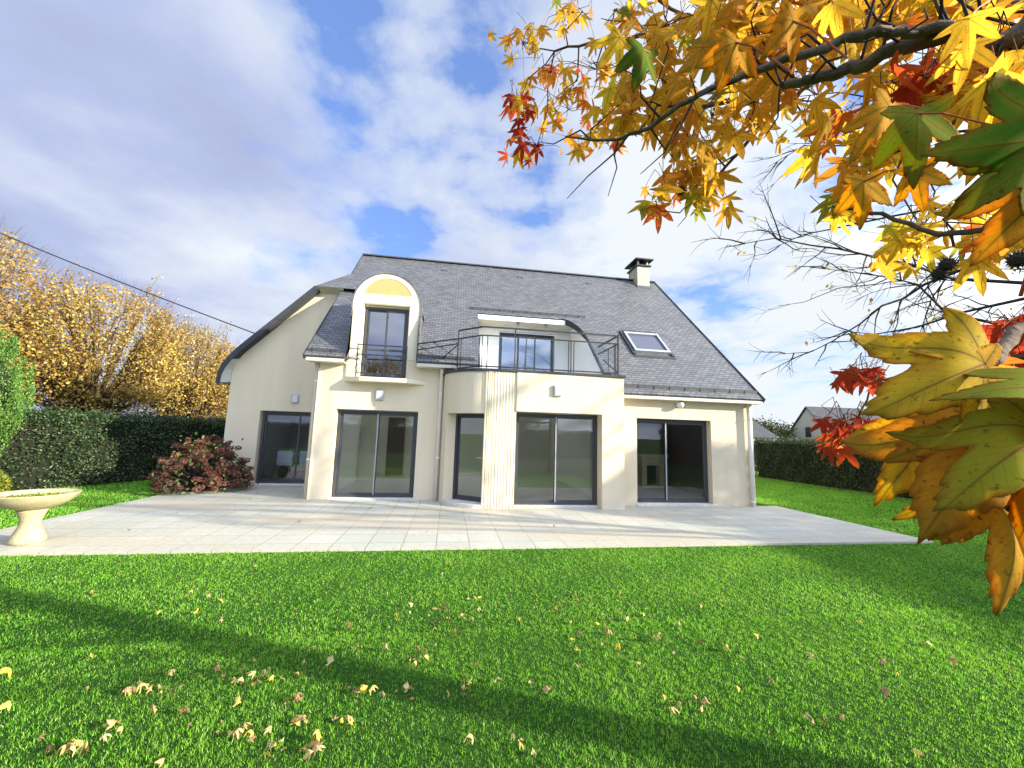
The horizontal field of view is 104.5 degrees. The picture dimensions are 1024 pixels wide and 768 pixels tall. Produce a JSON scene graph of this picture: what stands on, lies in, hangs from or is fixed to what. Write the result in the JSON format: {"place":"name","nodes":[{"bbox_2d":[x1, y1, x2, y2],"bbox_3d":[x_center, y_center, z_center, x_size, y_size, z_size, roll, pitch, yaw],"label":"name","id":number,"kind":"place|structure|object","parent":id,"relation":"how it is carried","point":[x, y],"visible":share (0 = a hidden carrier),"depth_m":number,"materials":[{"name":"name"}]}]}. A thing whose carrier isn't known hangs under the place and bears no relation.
{"place":"outdoors","nodes":[
{"label":"outdoors","id":0,"kind":"place"},
{"bbox_2d":[0,485,933,555],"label":"terrace","id":1,"kind":"structure","parent":0,"point":[266,518],"depth_m":6.86,"materials":[{"name":"tile"}]},
{"bbox_2d":[0,488,81,545],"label":"bowl planter","id":2,"kind":"object","parent":1,"relation":"on","point":[30,507],"visible":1,"depth_m":5.21,"materials":[{"name":"stone"}]},
{"bbox_2d":[142,432,258,494],"bbox_3d":[-7.679,1.946,9.905,2.222,1.501,2.020,3,-7,-9],"label":"hydrangea","id":3,"kind":"object","parent":1,"relation":"on","point":[190,457],"visible":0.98,"depth_m":9.63,"materials":[{"name":"red plant"}]},
{"bbox_2d":[215,253,765,509],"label":"house","id":4,"kind":"structure","parent":1,"relation":"on","point":[377,377],"depth_m":10.87,"materials":[{"name":"paint"}]},
{"bbox_2d":[0,233,253,333],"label":"overhead cable","id":5,"kind":"object","parent":4,"relation":"attached to","point":[125,283],"visible":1,"depth_m":10.88,"materials":[{"name":"black paint"}]},
{"bbox_2d":[256,411,310,482],"bbox_3d":[-6.225,1.843,11.495,1.980,2.028,0.070,3,-7,-9],"label":"window","id":6,"kind":"structure","parent":4,"relation":"in","point":[259,479],"depth_m":11.38,"materials":[{"name":"metal"}]},
{"bbox_2d":[274,451,294,478],"bbox_3d":[-7.073,2.526,12.378,0.468,0.882,0.450,4,-8,-17],"label":"dining chair","id":7,"kind":"object","parent":4,"relation":"on","point":[284,458],"visible":0.94,"depth_m":12.20,"materials":[{"name":"white plastic"}]},
{"bbox_2d":[279,452,299,476],"bbox_3d":[-6.670,2.701,13.191,1.900,0.760,0.800,3,-7,-9],"label":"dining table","id":8,"kind":"object","parent":4,"relation":"on","point":[288,469],"visible":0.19,"depth_m":12.88,"materials":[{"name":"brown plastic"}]},
{"bbox_2d":[298,451,306,479],"bbox_3d":[-6.383,2.560,12.484,0.468,0.882,0.450,2,-7,-2],"label":"dining chair","id":9,"kind":"object","parent":4,"relation":"on","point":[303,457],"visible":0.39,"depth_m":12.29,"materials":[{"name":"white plastic"}]},
{"bbox_2d":[332,410,417,496],"bbox_3d":[-3.296,1.691,9.625,1.860,2.058,0.070,3,-7,-9],"label":"window","id":10,"kind":"structure","parent":4,"relation":"in","point":[335,493],"depth_m":9.59,"materials":[{"name":"metal"}]},
{"bbox_2d":[361,307,408,378],"bbox_3d":[-3.174,-1.013,9.944,1.050,1.808,0.070,3,-7,-9],"label":"window","id":11,"kind":"structure","parent":4,"relation":"in","point":[368,309],"depth_m":9.93,"materials":[{"name":"metal"}]},
{"bbox_2d":[385,417,405,474],"bbox_3d":[-4.267,2.276,14.504,0.600,2.080,0.060,3,-7,-9],"label":"interior door","id":12,"kind":"structure","parent":4,"relation":"in","point":[396,426],"depth_m":14.47,"materials":[{"name":"brown paint"}]},
{"bbox_2d":[452,414,483,501],"bbox_3d":[-0.923,1.687,9.182,0.952,1.987,0.070,-2,-8,27],"label":"window","id":13,"kind":"structure","parent":4,"relation":"in","point":[458,416],"depth_m":9.33,"materials":[{"name":"metal"}]},
{"bbox_2d":[498,332,553,371],"bbox_3d":[0.462,-0.709,12.885,1.810,1.868,0.070,3,-7,-9],"label":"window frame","id":14,"kind":"structure","parent":4,"relation":"in","point":[501,333],"depth_m":12.95,"materials":[{"name":"metal"}]},
{"bbox_2d":[514,413,596,504],"bbox_3d":[1.019,1.745,9.247,1.990,2.078,0.070,3,-7,-9],"label":"window","id":15,"kind":"structure","parent":4,"relation":"in","point":[528,415],"depth_m":9.24,"materials":[{"name":"metal"}]},
{"bbox_2d":[638,454,671,487],"bbox_3d":[4.705,2.898,13.265,1.040,1.080,0.530,3,-7,-9],"label":"fireplace","id":16,"kind":"object","parent":4,"relation":"on","point":[650,470],"visible":0.89,"depth_m":13.25,"materials":[{"name":"black paint"}]},
{"bbox_2d":[637,419,707,502],"bbox_3d":[4.041,1.954,10.082,1.990,2.058,0.070,3,-7,-9],"label":"window","id":17,"kind":"structure","parent":4,"relation":"in","point":[704,441],"depth_m":10.09,"materials":[{"name":"metal"}]},
{"bbox_2d":[0,443,1023,767],"bbox_3d":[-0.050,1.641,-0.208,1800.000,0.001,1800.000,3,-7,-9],"label":"ground","id":18,"kind":"structure","parent":0,"point":[446,737],"depth_m":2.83,"materials":[{"name":"green plant"}]},
{"bbox_2d":[0,700,10,710],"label":"fallen leaf","id":19,"kind":"object","parent":18,"relation":"on","point":[6,704],"visible":1,"depth_m":2.25,"materials":[{"name":"yellow plant"}]},
{"bbox_2d":[0,667,11,677],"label":"fallen leaf","id":20,"kind":"object","parent":18,"relation":"on","point":[6,669],"visible":1,"depth_m":2.53,"materials":[{"name":"yellow plant"}]},
{"bbox_2d":[0,469,12,491],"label":"yellow shrub","id":21,"kind":"object","parent":18,"relation":"on","point":[3,476],"visible":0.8,"depth_m":8.20,"materials":[{"name":"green plant"}]},
{"bbox_2d":[0,320,36,461],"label":"conifer","id":22,"kind":"object","parent":18,"relation":"on","point":[9,402],"visible":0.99,"depth_m":8.89,"materials":[{"name":"green plant"}]},
{"bbox_2d":[0,217,76,390],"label":"pollard tree","id":23,"kind":"object","parent":18,"relation":"on","point":[7,280],"visible":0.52,"depth_m":16.21,"materials":[{"name":"yellow plant"}]},
{"bbox_2d":[45,745,55,753],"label":"fallen leaf","id":24,"kind":"object","parent":18,"relation":"on","point":[50,746],"visible":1,"depth_m":1.97,"materials":[{"name":"brown plant"}]},
{"bbox_2d":[56,744,67,754],"bbox_3d":[-2.229,1.813,1.958,0.036,0.052,0.039,3,-7,-9],"label":"fallen leaf","id":25,"kind":"object","parent":18,"relation":"on","point":[64,748],"visible":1,"depth_m":1.96,"materials":[{"name":"yellow plant"}]},
{"bbox_2d":[66,744,75,756],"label":"fallen leaf","id":26,"kind":"object","parent":18,"relation":"on","point":[73,748],"visible":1,"depth_m":1.97,"materials":[{"name":"yellow plant"}]},
{"bbox_2d":[76,739,83,749],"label":"fallen leaf","id":27,"kind":"object","parent":18,"relation":"on","point":[80,743],"visible":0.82,"depth_m":2.01,"materials":[{"name":"yellow plant"}]},
{"bbox_2d":[78,741,89,756],"bbox_3d":[-2.135,1.818,1.978,0.045,0.053,0.039,-5,-10,43],"label":"fallen leaf","id":28,"kind":"object","parent":18,"relation":"on","point":[86,745],"visible":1,"depth_m":1.98,"materials":[{"name":"yellow plant"}]},
{"bbox_2d":[0,259,202,418],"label":"pollard tree","id":29,"kind":"object","parent":18,"relation":"on","point":[75,383],"visible":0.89,"depth_m":17.92,"materials":[{"name":"yellow plant"}]},
{"bbox_2d":[100,733,111,740],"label":"fallen leaf","id":30,"kind":"object","parent":18,"relation":"on","point":[104,737],"visible":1,"depth_m":2.06,"materials":[{"name":"beige plant"}]},
{"bbox_2d":[104,719,115,729],"bbox_3d":[-2.172,1.839,2.143,0.048,0.050,0.050,-3,-8,31],"label":"fallen leaf","id":31,"kind":"object","parent":18,"relation":"on","point":[111,722],"visible":1,"depth_m":2.14,"materials":[{"name":"beige plant"}]},
{"bbox_2d":[0,406,226,490],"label":"hedge","id":32,"kind":"object","parent":18,"relation":"on","point":[47,448],"visible":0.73,"depth_m":10.30,"materials":[{"name":"green plant"}]},
{"bbox_2d":[115,726,122,733],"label":"fallen leaf","id":33,"kind":"object","parent":18,"relation":"on","point":[119,728],"visible":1,"depth_m":2.11,"materials":[{"name":"beige plant"}]},
{"bbox_2d":[123,688,130,696],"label":"fallen leaf","id":34,"kind":"object","parent":18,"relation":"on","point":[126,689],"visible":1,"depth_m":2.40,"materials":[{"name":"beige plant"}]},
{"bbox_2d":[130,686,137,692],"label":"fallen leaf","id":35,"kind":"object","parent":18,"relation":"on","point":[133,688],"visible":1,"depth_m":2.42,"materials":[{"name":"beige plant"}]},
{"bbox_2d":[137,682,147,693],"bbox_3d":[-2.275,1.871,2.439,0.050,0.055,0.048,7,-9,-36],"label":"fallen leaf","id":36,"kind":"object","parent":18,"relation":"on","point":[142,684],"visible":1,"depth_m":2.44,"materials":[{"name":"yellow plant"}]},
{"bbox_2d":[151,704,156,716],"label":"fallen leaf","id":37,"kind":"object","parent":18,"relation":"on","point":[153,706],"visible":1,"depth_m":2.24,"materials":[{"name":"beige plant"}]},
{"bbox_2d":[154,758,163,766],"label":"fallen leaf","id":38,"kind":"object","parent":18,"relation":"on","point":[160,761],"visible":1,"depth_m":1.92,"materials":[{"name":"yellow plant"}]},
{"bbox_2d":[168,669,174,675],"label":"fallen leaf","id":39,"kind":"object","parent":18,"relation":"on","point":[171,672],"visible":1,"depth_m":2.61,"materials":[{"name":"beige plant"}]},
{"bbox_2d":[121,310,239,421],"bbox_3d":[-19.492,-0.107,23.884,7.249,8.386,6.797,3,-7,-9],"label":"pollard tree","id":40,"kind":"object","parent":18,"relation":"on","point":[188,395],"visible":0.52,"depth_m":23.18,"materials":[{"name":"yellow plant"}]},
{"bbox_2d":[179,703,189,713],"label":"fallen leaf","id":41,"kind":"object","parent":18,"relation":"on","point":[183,708],"visible":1,"depth_m":2.27,"materials":[{"name":"brown plant"}]},
{"bbox_2d":[194,339,239,419],"bbox_3d":[-20.349,0.615,29.778,6.797,8.386,7.249,7,-9,-33],"label":"pollard tree","id":42,"kind":"object","parent":18,"relation":"on","point":[215,379],"visible":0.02,"depth_m":28.17,"materials":[{"name":"yellow plant"}]},
{"bbox_2d":[213,664,220,672],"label":"fallen leaf","id":43,"kind":"object","parent":18,"relation":"on","point":[217,666],"visible":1,"depth_m":2.66,"materials":[{"name":"brown plant"}]},
{"bbox_2d":[233,696,240,706],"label":"fallen leaf","id":44,"kind":"object","parent":18,"relation":"on","point":[237,700],"visible":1,"depth_m":2.35,"materials":[{"name":"yellow plant"}]},
{"bbox_2d":[233,728,243,739],"bbox_3d":[-1.453,1.854,2.104,0.052,0.054,0.040,7,-9,-33],"label":"fallen leaf","id":45,"kind":"object","parent":18,"relation":"on","point":[237,731],"visible":1,"depth_m":2.10,"materials":[{"name":"beige plant"}]},
{"bbox_2d":[241,722,251,728],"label":"fallen leaf","id":46,"kind":"object","parent":18,"relation":"on","point":[245,725],"visible":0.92,"depth_m":2.17,"materials":[{"name":"beige plant"}]},
{"bbox_2d":[244,729,253,737],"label":"fallen leaf","id":47,"kind":"object","parent":18,"relation":"on","point":[251,731],"visible":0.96,"depth_m":2.11,"materials":[{"name":"yellow plant"}]},
{"bbox_2d":[246,671,255,678],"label":"fallen leaf","id":48,"kind":"object","parent":18,"relation":"on","point":[252,673],"visible":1,"depth_m":2.61,"materials":[{"name":"beige plant"}]},
{"bbox_2d":[248,736,255,742],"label":"fallen leaf","id":49,"kind":"object","parent":18,"relation":"on","point":[251,738],"visible":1,"depth_m":2.07,"materials":[{"name":"plant"}]},
{"bbox_2d":[262,725,271,733],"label":"fallen leaf","id":50,"kind":"object","parent":18,"relation":"on","point":[269,728],"visible":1,"depth_m":2.13,"materials":[{"name":"beige plant"}]},
{"bbox_2d":[266,741,275,750],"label":"fallen leaf","id":51,"kind":"object","parent":18,"relation":"on","point":[272,743],"visible":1,"depth_m":2.02,"materials":[{"name":"brown plant"}]},
{"bbox_2d":[294,692,302,702],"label":"fallen leaf","id":52,"kind":"object","parent":18,"relation":"on","point":[297,695],"visible":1,"depth_m":2.38,"materials":[{"name":"plant"}]},
{"bbox_2d":[295,714,304,721],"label":"fallen leaf","id":53,"kind":"object","parent":18,"relation":"on","point":[299,718],"visible":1,"depth_m":2.23,"materials":[{"name":"beige plant"}]},
{"bbox_2d":[295,744,306,754],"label":"fallen leaf","id":54,"kind":"object","parent":18,"relation":"on","point":[304,747],"visible":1,"depth_m":2.02,"materials":[{"name":"brown plant"}]},
{"bbox_2d":[303,749,312,760],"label":"fallen leaf","id":55,"kind":"object","parent":18,"relation":"on","point":[308,754],"visible":1,"depth_m":1.99,"materials":[{"name":"beige plant"}]},
{"bbox_2d":[310,738,319,748],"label":"fallen leaf","id":56,"kind":"object","parent":18,"relation":"on","point":[314,742],"visible":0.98,"depth_m":2.03,"materials":[{"name":"brown plant"}]},
{"bbox_2d":[311,729,321,740],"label":"fallen leaf","id":57,"kind":"object","parent":18,"relation":"on","point":[318,734],"visible":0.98,"depth_m":2.10,"materials":[{"name":"yellow plant"}]},
{"bbox_2d":[312,745,320,754],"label":"fallen leaf","id":58,"kind":"object","parent":18,"relation":"on","point":[317,747],"visible":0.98,"depth_m":2.01,"materials":[{"name":"beige plant"}]},
{"bbox_2d":[316,741,325,750],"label":"fallen leaf","id":59,"kind":"object","parent":18,"relation":"on","point":[321,746],"visible":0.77,"depth_m":2.04,"materials":[{"name":"beige plant"}]},
{"bbox_2d":[326,655,333,665],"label":"fallen leaf","id":60,"kind":"object","parent":18,"relation":"on","point":[330,659],"visible":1,"depth_m":2.79,"materials":[{"name":"beige plant"}]},
{"bbox_2d":[345,715,353,721],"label":"fallen leaf","id":61,"kind":"object","parent":18,"relation":"on","point":[348,717],"visible":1,"depth_m":2.25,"materials":[{"name":"beige plant"}]},
{"bbox_2d":[358,685,366,693],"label":"fallen leaf","id":62,"kind":"object","parent":18,"relation":"on","point":[364,688],"visible":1,"depth_m":2.48,"materials":[{"name":"yellow plant"}]},
{"bbox_2d":[369,685,377,694],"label":"fallen leaf","id":63,"kind":"object","parent":18,"relation":"on","point":[372,687],"visible":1,"depth_m":2.48,"materials":[{"name":"yellow plant"}]},
{"bbox_2d":[402,682,408,692],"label":"fallen leaf","id":64,"kind":"object","parent":18,"relation":"on","point":[406,685],"visible":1,"depth_m":2.52,"materials":[{"name":"beige plant"}]},
{"bbox_2d":[464,732,473,743],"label":"fallen leaf","id":65,"kind":"object","parent":18,"relation":"on","point":[469,735],"visible":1,"depth_m":2.11,"materials":[{"name":"yellow plant"}]},
{"bbox_2d":[542,685,549,692],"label":"fallen leaf","id":66,"kind":"object","parent":18,"relation":"on","point":[546,688],"visible":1,"depth_m":2.56,"materials":[{"name":"brown plant"}]},
{"bbox_2d":[614,642,620,650],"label":"fallen leaf","id":67,"kind":"object","parent":18,"relation":"on","point":[617,644],"visible":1,"depth_m":3.06,"materials":[{"name":"yellow plant"}]},
{"bbox_2d":[667,707,678,713],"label":"fallen leaf","id":68,"kind":"object","parent":18,"relation":"on","point":[671,708],"visible":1,"depth_m":2.39,"materials":[{"name":"beige plant"}]},
{"bbox_2d":[701,696,709,705],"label":"fallen leaf","id":69,"kind":"object","parent":18,"relation":"on","point":[704,700],"visible":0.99,"depth_m":2.48,"materials":[{"name":"beige plant"}]},
{"bbox_2d":[487,0,1023,615],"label":"sweetgum tree","id":70,"kind":"object","parent":18,"relation":"on","point":[941,436],"visible":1,"depth_m":0.72,"materials":[{"name":"yellow plant"}]},
{"bbox_2d":[756,414,797,440],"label":"tree","id":71,"kind":"object","parent":18,"relation":"on","point":[784,433],"visible":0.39,"depth_m":47.00,"materials":[{"name":"green plant"}]},
{"bbox_2d":[820,714,826,726],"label":"fallen leaf","id":72,"kind":"object","parent":18,"relation":"on","point":[822,718],"visible":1,"depth_m":2.33,"materials":[{"name":"brown plant"}]},
{"bbox_2d":[691,13,1023,378],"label":"bare tree","id":73,"kind":"object","parent":18,"relation":"on","point":[938,290],"visible":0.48,"depth_m":4.92,"materials":[{"name":"grey plant"}]},
{"bbox_2d":[753,436,1009,511],"bbox_3d":[12.857,2.813,13.743,1.747,2.036,11.356,3,-7,-9],"label":"hedge","id":74,"kind":"object","parent":18,"relation":"on","point":[794,460],"visible":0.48,"depth_m":16.11,"materials":[{"name":"green plant"}]},
{"bbox_2d":[877,657,886,663],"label":"fallen leaf","id":75,"kind":"object","parent":18,"relation":"on","point":[882,660],"visible":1,"depth_m":3.01,"materials":[{"name":"brown plant"}]},
{"bbox_2d":[879,685,889,697],"bbox_3d":[2.475,2.038,2.635,0.039,0.062,0.068,0,-7,14],"label":"fallen leaf","id":76,"kind":"object","parent":18,"relation":"on","point":[886,691],"visible":1,"depth_m":2.62,"materials":[{"name":"brown plant"}]},
{"bbox_2d":[913,748,922,757],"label":"fallen leaf","id":77,"kind":"object","parent":18,"relation":"on","point":[917,751],"visible":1,"depth_m":2.11,"materials":[{"name":"yellow plant"}]},
{"bbox_2d":[948,657,957,665],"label":"fallen leaf","id":78,"kind":"object","parent":18,"relation":"on","point":[953,660],"visible":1,"depth_m":3.01,"materials":[{"name":"brown plant"}]},
{"bbox_2d":[0,0,1023,436],"label":"sky","id":79,"kind":"structure","parent":0,"point":[245,155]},
{"bbox_2d":[752,417,778,441],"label":"neighbour house","id":80,"kind":"structure","parent":0,"point":[759,431],"depth_m":45.13,"materials":[{"name":"paint"}]},
{"bbox_2d":[788,406,880,443],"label":"neighbour house","id":81,"kind":"structure","parent":0,"point":[804,423],"depth_m":46.29,"materials":[{"name":"metal"}]},
{"bbox_2d":[804,427,810,437],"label":"window","id":82,"kind":"structure","parent":81,"relation":"in","point":[807,429],"depth_m":46.17,"materials":[{"name":"glass"}]}
]}

